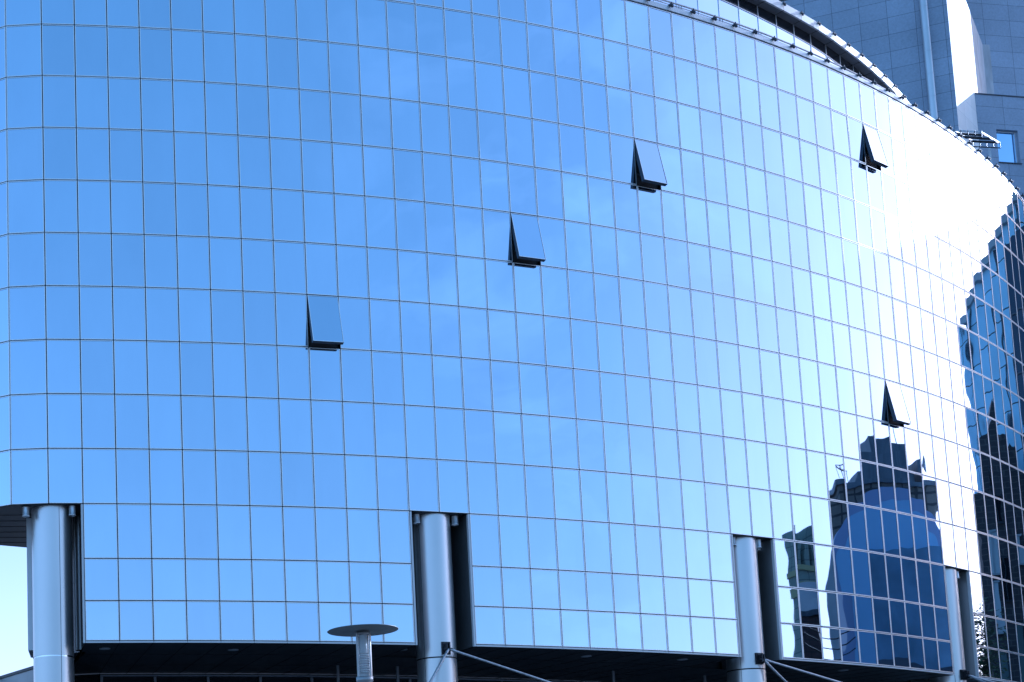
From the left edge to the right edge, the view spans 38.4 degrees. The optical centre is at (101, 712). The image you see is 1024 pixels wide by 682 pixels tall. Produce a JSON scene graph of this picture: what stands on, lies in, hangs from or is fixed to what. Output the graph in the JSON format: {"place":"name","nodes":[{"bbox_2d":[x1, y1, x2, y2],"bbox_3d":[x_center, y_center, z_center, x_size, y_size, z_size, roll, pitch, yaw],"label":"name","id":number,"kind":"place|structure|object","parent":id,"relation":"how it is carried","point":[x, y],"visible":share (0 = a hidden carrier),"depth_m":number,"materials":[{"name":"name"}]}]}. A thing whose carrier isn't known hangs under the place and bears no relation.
{"place":"outdoors","nodes":[
{"label":"outdoors","id":0,"kind":"place"},
{"bbox_2d":[0,545,32,675],"label":"sky","id":1,"kind":"structure","parent":0,"point":[14,653],"materials":[{"name":"white"}]},
{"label":"pavement","id":2,"kind":"structure","parent":0,"visible":0},
{"bbox_2d":[0,666,33,681],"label":"canopy building","id":3,"kind":"structure","parent":2,"relation":"on","point":[25,674],"depth_m":43.21,"materials":[{"name":"metal"}]},
{"bbox_2d":[31,505,74,681],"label":"steel column","id":4,"kind":"structure","parent":2,"relation":"on","point":[53,621],"depth_m":35.81,"materials":[{"name":"white metal"}]},
{"bbox_2d":[336,665,339,681],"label":"slim post","id":5,"kind":"object","parent":2,"relation":"on","point":[337,674],"visible":1,"depth_m":40.24,"materials":[{"name":"grey metal"}]},
{"bbox_2d":[327,624,398,681],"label":"street lamp","id":6,"kind":"object","parent":2,"relation":"on","point":[362,633],"visible":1,"depth_m":19.64,"materials":[{"name":"metal"}]},
{"bbox_2d":[396,666,398,681],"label":"slim post","id":7,"kind":"object","parent":2,"relation":"on","point":[397,673],"visible":1,"depth_m":40.68,"materials":[{"name":"grey metal"}]},
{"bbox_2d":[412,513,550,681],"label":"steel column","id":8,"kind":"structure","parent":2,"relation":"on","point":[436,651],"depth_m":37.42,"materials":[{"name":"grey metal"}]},
{"bbox_2d":[0,0,1023,681],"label":"glass office building","id":9,"kind":"structure","parent":2,"relation":"on","point":[606,330],"depth_m":38.94,"materials":[{"name":"glass"}]},
{"bbox_2d":[21,505,30,516],"bbox_3d":[-2.008,-5.324,36.064,0.270,0.270,0.270,-1,-6,0],"label":"downlight","id":10,"kind":"object","parent":9,"relation":"attached to","point":[25,510],"visible":1,"depth_m":35.99,"materials":[{"name":"metal"}]},
{"bbox_2d":[67,504,76,516],"bbox_3d":[-0.778,-5.347,36.072,0.270,0.270,0.270,-1,-6,0],"label":"downlight","id":11,"kind":"object","parent":9,"relation":"attached to","point":[72,510],"visible":1,"depth_m":36.00,"materials":[{"name":"metal"}]},
{"bbox_2d":[306,295,343,348],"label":"open window","id":12,"kind":"structure","parent":9,"relation":"in","point":[323,312],"depth_m":37.27,"materials":[{"name":"blue glass"}]},
{"bbox_2d":[412,513,420,523],"bbox_3d":[8.708,-5.355,37.619,0.270,0.270,0.270,-1,-6,0],"label":"downlight","id":13,"kind":"object","parent":9,"relation":"attached to","point":[416,518],"visible":0.99,"depth_m":37.55,"materials":[{"name":"metal"}]},
{"bbox_2d":[450,515,459,525],"bbox_3d":[9.844,-5.345,37.900,0.270,0.270,0.270,-1,-6,0],"label":"downlight","id":14,"kind":"object","parent":9,"relation":"attached to","point":[454,519],"visible":1,"depth_m":37.83,"materials":[{"name":"metal"}]},
{"bbox_2d":[510,213,545,265],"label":"open window","id":15,"kind":"structure","parent":9,"relation":"in","point":[525,229],"depth_m":39.15,"materials":[{"name":"blue glass"}]},
{"bbox_2d":[634,138,667,189],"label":"open window","id":16,"kind":"structure","parent":9,"relation":"in","point":[647,154],"depth_m":40.96,"materials":[{"name":"blue glass"}]},
{"bbox_2d":[733,536,736,545],"bbox_3d":[19.060,-5.163,41.068,0.270,0.270,0.270,-1,-6,0],"label":"downlight","id":17,"kind":"object","parent":9,"relation":"attached to","point":[734,540],"visible":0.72,"depth_m":40.98,"materials":[{"name":"metal"}]},
{"bbox_2d":[756,538,761,548],"bbox_3d":[20.005,-5.138,41.454,0.270,0.270,0.270,-1,-6,0],"label":"downlight","id":18,"kind":"object","parent":9,"relation":"attached to","point":[758,541],"visible":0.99,"depth_m":41.37,"materials":[{"name":"metal"}]},
{"bbox_2d":[724,0,868,79],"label":"clerestory window","id":19,"kind":"structure","parent":9,"relation":"in","point":[743,4],"depth_m":49.10,"materials":[{"name":"black"}]},
{"bbox_2d":[863,123,888,170],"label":"open window","id":20,"kind":"structure","parent":9,"relation":"in","point":[872,139],"depth_m":46.02,"materials":[{"name":"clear glass"}]},
{"bbox_2d":[885,380,910,426],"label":"open window","id":21,"kind":"structure","parent":9,"relation":"in","point":[894,394],"depth_m":45.02,"materials":[{"name":"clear glass"}]},
{"bbox_2d":[953,130,1000,163],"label":"roof platform","id":22,"kind":"structure","parent":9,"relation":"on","point":[970,136],"depth_m":55.04,"materials":[{"name":"metal"}]},
{"bbox_2d":[611,671,614,681],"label":"slim post","id":23,"kind":"object","parent":2,"relation":"on","point":[613,675],"visible":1,"depth_m":42.63,"materials":[{"name":"grey metal"}]},
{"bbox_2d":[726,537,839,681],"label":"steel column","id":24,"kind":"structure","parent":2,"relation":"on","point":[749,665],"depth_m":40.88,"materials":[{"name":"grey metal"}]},
{"bbox_2d":[779,0,1023,199],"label":"granite tower","id":25,"kind":"structure","parent":2,"relation":"on","point":[957,64],"depth_m":75.17,"materials":[{"name":"stone"}]},
{"bbox_2d":[996,131,1022,163],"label":"window","id":26,"kind":"structure","parent":25,"relation":"in","point":[1007,153],"depth_m":75.60,"materials":[{"name":"glass"}]},
{"bbox_2d":[929,568,994,681],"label":"steel column","id":27,"kind":"structure","parent":2,"relation":"on","point":[962,673],"depth_m":46.05,"materials":[{"name":"grey metal"}]}
]}

